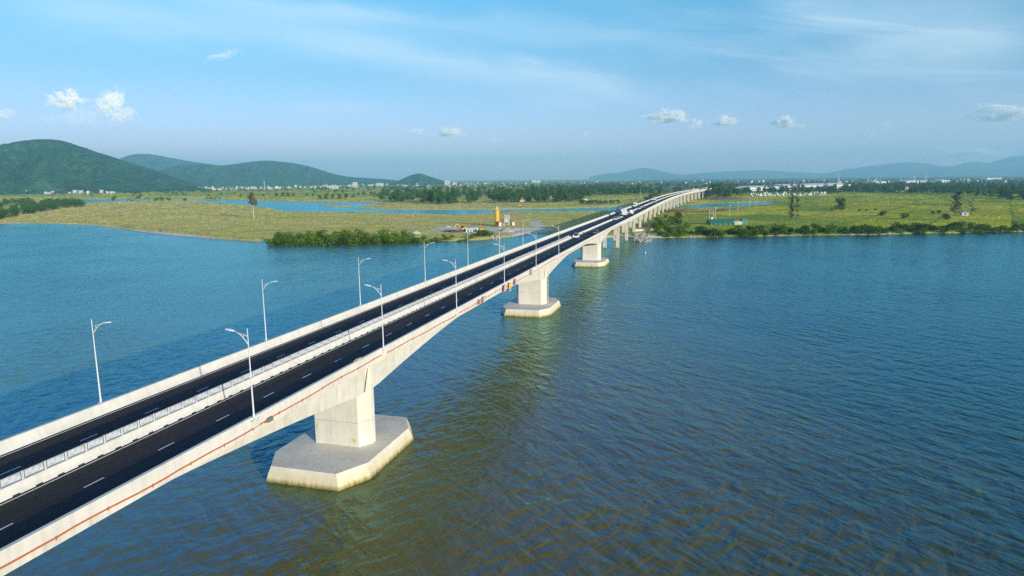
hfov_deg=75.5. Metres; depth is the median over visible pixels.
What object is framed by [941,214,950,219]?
bush
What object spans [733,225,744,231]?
bush
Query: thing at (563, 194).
tree
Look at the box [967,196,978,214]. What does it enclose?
casuarina tree
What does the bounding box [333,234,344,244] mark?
bush
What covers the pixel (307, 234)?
bush
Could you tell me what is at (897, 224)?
bush
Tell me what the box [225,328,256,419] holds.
street lamp
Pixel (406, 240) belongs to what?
bush
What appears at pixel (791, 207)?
casuarina tree
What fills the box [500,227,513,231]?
sand heap
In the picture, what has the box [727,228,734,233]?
bush
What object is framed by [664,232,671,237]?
bush
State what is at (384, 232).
bush
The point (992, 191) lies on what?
tree
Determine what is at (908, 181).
factory hall
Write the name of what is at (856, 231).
bush
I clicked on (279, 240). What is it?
bush
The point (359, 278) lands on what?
street lamp
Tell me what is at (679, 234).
bush
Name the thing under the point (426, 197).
tree
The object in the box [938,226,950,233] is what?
bush
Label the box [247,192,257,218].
tree
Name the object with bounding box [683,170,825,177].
mountain
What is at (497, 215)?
cement silo
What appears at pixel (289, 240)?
bush
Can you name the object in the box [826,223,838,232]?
bush
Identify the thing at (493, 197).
tree
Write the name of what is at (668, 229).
bush
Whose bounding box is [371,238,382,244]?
bush
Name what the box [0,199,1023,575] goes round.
water
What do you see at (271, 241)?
bush
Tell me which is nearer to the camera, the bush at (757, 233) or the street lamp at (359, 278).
the street lamp at (359, 278)
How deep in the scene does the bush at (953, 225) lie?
440.67 m
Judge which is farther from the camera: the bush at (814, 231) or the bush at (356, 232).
the bush at (814, 231)
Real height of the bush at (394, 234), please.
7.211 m
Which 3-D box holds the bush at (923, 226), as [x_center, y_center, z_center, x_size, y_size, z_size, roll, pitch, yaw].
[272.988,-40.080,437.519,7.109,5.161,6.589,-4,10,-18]
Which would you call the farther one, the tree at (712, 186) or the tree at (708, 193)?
the tree at (712, 186)
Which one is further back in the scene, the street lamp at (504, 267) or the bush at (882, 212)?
the bush at (882, 212)
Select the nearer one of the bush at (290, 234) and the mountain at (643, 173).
the bush at (290, 234)
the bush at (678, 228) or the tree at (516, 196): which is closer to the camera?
the bush at (678, 228)
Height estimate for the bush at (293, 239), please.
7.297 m
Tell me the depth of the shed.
502.30 m
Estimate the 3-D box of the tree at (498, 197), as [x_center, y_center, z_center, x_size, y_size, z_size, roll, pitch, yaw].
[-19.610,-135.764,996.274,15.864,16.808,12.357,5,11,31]
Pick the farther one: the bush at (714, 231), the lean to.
the lean to
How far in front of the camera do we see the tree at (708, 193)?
1130.96 m
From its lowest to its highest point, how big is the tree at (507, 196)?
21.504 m
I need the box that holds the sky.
[0,0,1023,180]
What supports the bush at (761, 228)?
on the ground at (539, 226)
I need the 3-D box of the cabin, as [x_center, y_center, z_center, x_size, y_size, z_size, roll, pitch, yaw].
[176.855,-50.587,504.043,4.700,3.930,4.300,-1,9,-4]
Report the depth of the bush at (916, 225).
440.64 m
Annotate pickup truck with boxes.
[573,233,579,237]
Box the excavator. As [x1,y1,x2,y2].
[454,224,465,231]
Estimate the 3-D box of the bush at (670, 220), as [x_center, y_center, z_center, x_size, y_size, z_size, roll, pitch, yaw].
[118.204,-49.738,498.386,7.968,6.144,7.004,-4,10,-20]
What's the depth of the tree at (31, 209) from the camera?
796.76 m
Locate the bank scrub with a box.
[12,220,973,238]
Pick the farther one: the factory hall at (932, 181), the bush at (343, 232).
the factory hall at (932, 181)
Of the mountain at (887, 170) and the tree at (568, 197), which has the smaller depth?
the tree at (568, 197)
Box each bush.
[265,238,275,244]
[274,232,284,237]
[275,236,287,245]
[282,232,296,237]
[282,238,293,245]
[291,236,297,244]
[292,238,305,244]
[302,230,316,237]
[304,238,312,244]
[310,237,325,245]
[317,229,328,237]
[320,234,337,245]
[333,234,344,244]
[339,229,355,237]
[342,234,356,244]
[351,228,364,237]
[352,237,360,244]
[357,233,364,243]
[360,232,376,243]
[360,236,371,244]
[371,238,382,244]
[375,229,391,236]
[379,235,391,243]
[388,236,402,243]
[390,231,400,240]
[398,230,409,237]
[401,238,410,243]
[410,238,420,242]
[652,224,661,231]
[658,220,670,227]
[664,227,674,234]
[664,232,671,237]
[666,218,673,225]
[672,225,686,232]
[674,212,682,218]
[675,231,683,237]
[705,229,718,236]
[706,229,717,236]
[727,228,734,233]
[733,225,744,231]
[737,229,748,236]
[742,229,752,236]
[749,227,760,235]
[750,224,767,232]
[766,224,778,231]
[778,226,788,233]
[801,229,810,234]
[810,229,817,234]
[811,223,820,229]
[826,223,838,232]
[850,227,861,233]
[859,224,873,233]
[871,226,881,233]
[871,227,883,233]
[878,210,886,215]
[892,222,902,227]
[895,227,904,233]
[900,213,909,218]
[902,224,915,230]
[913,223,925,229]
[919,227,928,233]
[920,224,930,229]
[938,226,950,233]
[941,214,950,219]
[948,222,959,229]
[955,220,967,229]
[967,222,976,227]
[976,223,990,231]
[988,228,997,232]
[1007,195,1016,199]
[1011,222,1022,228]
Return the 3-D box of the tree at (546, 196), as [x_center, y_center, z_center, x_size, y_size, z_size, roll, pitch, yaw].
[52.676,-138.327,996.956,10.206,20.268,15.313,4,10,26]
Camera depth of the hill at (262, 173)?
5583.89 m
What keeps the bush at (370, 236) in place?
on the ground at (539, 226)
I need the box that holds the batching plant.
[497,215,514,225]
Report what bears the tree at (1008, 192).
on the ground at (539, 226)
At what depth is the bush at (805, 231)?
427.26 m
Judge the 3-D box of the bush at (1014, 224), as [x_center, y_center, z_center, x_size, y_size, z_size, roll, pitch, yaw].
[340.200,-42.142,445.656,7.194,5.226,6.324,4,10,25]
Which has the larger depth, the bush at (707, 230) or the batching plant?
the batching plant
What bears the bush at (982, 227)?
on the ground at (539, 226)
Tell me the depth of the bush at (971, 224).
450.75 m
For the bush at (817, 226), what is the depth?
441.46 m
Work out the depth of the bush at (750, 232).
424.28 m
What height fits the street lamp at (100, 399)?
8.550 m
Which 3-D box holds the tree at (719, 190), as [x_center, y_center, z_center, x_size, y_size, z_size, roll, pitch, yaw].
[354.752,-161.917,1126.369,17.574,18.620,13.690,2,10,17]
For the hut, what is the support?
on the ground at (539, 226)
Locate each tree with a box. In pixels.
[0,208,11,216]
[8,208,19,216]
[21,206,29,213]
[23,205,35,213]
[34,204,42,211]
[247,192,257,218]
[419,192,426,202]
[423,191,430,203]
[431,190,437,203]
[437,196,445,203]
[491,190,496,202]
[495,193,502,202]
[504,189,512,202]
[511,193,520,202]
[544,190,550,202]
[558,192,565,201]
[564,193,570,201]
[705,188,713,197]
[711,183,715,197]
[713,183,720,196]
[715,188,724,197]
[720,187,728,196]
[724,188,731,196]
[786,193,794,221]
[795,197,801,218]
[834,197,845,211]
[948,190,965,214]
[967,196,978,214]
[987,188,996,196]
[1001,190,1011,197]
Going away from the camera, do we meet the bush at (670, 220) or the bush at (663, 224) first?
the bush at (663, 224)
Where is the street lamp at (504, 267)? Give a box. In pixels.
[495,244,505,284]
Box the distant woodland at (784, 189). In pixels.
[0,175,1023,200]
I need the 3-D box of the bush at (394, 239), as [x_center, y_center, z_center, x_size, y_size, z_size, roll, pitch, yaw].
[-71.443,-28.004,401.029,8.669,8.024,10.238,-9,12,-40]
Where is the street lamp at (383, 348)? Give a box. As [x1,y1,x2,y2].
[364,284,384,349]
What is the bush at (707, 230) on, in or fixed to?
on the ground at (539, 226)
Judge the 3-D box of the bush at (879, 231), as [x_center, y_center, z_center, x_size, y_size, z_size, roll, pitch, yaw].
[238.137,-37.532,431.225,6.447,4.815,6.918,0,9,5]
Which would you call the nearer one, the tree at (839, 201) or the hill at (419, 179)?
the tree at (839, 201)
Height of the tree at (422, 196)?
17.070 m
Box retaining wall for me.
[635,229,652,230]
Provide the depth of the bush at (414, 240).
402.44 m
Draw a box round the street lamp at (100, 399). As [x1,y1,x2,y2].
[91,319,110,402]
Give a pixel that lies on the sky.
(445, 90)
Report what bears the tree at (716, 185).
on the ground at (539, 226)
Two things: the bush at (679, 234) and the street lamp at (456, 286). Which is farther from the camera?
the bush at (679, 234)
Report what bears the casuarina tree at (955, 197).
on the ground at (539, 226)
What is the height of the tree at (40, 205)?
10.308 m
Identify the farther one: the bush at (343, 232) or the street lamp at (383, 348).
the bush at (343, 232)
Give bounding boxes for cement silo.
[494,207,499,223]
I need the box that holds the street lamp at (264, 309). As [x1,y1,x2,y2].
[262,281,276,340]
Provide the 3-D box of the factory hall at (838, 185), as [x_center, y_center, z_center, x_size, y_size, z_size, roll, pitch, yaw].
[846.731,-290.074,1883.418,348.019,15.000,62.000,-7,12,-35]
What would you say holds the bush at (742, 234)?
on the ground at (539, 226)
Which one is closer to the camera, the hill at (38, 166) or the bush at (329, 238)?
the bush at (329, 238)
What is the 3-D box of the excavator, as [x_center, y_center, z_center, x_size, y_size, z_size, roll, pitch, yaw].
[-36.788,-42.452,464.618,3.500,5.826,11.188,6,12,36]
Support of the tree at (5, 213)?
on the ground at (539, 226)
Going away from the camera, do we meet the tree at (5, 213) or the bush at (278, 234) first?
the bush at (278, 234)
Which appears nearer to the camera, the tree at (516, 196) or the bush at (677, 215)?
the bush at (677, 215)
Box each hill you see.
[0,139,211,194]
[120,154,211,170]
[159,161,396,186]
[390,173,452,184]
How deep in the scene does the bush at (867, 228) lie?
428.89 m
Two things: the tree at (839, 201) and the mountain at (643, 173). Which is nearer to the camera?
the tree at (839, 201)
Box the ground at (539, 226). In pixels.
[0,176,1023,242]
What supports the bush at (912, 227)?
on the ground at (539, 226)
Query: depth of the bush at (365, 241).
397.79 m
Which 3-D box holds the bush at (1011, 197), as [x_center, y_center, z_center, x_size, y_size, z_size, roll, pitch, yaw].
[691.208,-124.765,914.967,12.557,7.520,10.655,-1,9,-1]
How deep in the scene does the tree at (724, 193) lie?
1149.04 m
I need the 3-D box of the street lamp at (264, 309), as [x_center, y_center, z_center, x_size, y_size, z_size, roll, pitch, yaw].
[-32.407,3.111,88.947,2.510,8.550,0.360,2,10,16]
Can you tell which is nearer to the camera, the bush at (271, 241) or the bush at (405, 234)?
the bush at (271, 241)
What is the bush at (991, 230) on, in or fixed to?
on the ground at (539, 226)
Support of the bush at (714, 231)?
on the ground at (539, 226)
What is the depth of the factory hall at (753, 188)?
1668.13 m
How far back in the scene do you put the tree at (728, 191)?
1149.05 m
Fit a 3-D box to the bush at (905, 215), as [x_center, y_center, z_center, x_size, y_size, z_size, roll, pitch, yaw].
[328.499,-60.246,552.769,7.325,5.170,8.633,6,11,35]
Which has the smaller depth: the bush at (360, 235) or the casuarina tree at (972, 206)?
the bush at (360, 235)
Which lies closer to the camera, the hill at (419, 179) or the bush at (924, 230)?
the bush at (924, 230)
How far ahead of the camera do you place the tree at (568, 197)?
1007.54 m
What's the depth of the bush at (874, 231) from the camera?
429.33 m
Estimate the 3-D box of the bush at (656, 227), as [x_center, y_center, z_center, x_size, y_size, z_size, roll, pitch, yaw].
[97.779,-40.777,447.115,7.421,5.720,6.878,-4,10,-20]
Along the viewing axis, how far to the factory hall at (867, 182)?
2647.08 m
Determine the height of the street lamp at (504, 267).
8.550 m
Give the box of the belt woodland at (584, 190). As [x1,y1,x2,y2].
[0,180,1023,207]
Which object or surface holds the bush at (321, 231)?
on the ground at (539, 226)
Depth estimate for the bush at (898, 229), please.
431.95 m
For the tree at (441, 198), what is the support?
on the ground at (539, 226)
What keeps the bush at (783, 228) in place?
on the ground at (539, 226)
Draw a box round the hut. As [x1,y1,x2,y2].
[960,211,969,215]
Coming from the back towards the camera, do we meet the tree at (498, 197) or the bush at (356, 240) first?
the tree at (498, 197)
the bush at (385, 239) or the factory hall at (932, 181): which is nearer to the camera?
the bush at (385, 239)
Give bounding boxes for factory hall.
[739,185,779,190]
[773,183,850,189]
[862,181,885,183]
[892,180,925,182]
[930,180,949,182]
[974,177,1000,179]
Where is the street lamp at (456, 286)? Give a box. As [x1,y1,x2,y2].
[443,259,457,309]
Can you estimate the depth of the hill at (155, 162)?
8077.91 m
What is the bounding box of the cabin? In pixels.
[740,219,747,223]
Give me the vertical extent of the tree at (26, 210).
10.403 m
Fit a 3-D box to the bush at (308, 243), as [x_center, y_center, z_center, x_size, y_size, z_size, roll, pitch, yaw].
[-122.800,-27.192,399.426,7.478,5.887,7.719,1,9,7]
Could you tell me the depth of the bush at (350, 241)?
396.21 m
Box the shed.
[706,219,734,224]
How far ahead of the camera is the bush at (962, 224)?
443.07 m
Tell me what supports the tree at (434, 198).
on the ground at (539, 226)
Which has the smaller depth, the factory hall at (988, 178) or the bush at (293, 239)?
the bush at (293, 239)
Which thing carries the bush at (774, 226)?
on the ground at (539, 226)
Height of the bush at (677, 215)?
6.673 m
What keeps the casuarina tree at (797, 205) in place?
on the ground at (539, 226)
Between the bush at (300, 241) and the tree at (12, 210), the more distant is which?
the tree at (12, 210)
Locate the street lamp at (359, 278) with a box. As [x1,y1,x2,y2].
[358,258,370,305]
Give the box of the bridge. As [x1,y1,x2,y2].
[0,187,715,575]
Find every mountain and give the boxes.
[589,168,700,179]
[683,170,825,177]
[820,155,1023,176]
[891,166,1023,176]
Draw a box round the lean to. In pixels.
[733,221,741,224]
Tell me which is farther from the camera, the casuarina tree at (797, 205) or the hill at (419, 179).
the hill at (419, 179)
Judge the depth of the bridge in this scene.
76.80 m
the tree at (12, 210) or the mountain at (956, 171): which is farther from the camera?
the mountain at (956, 171)

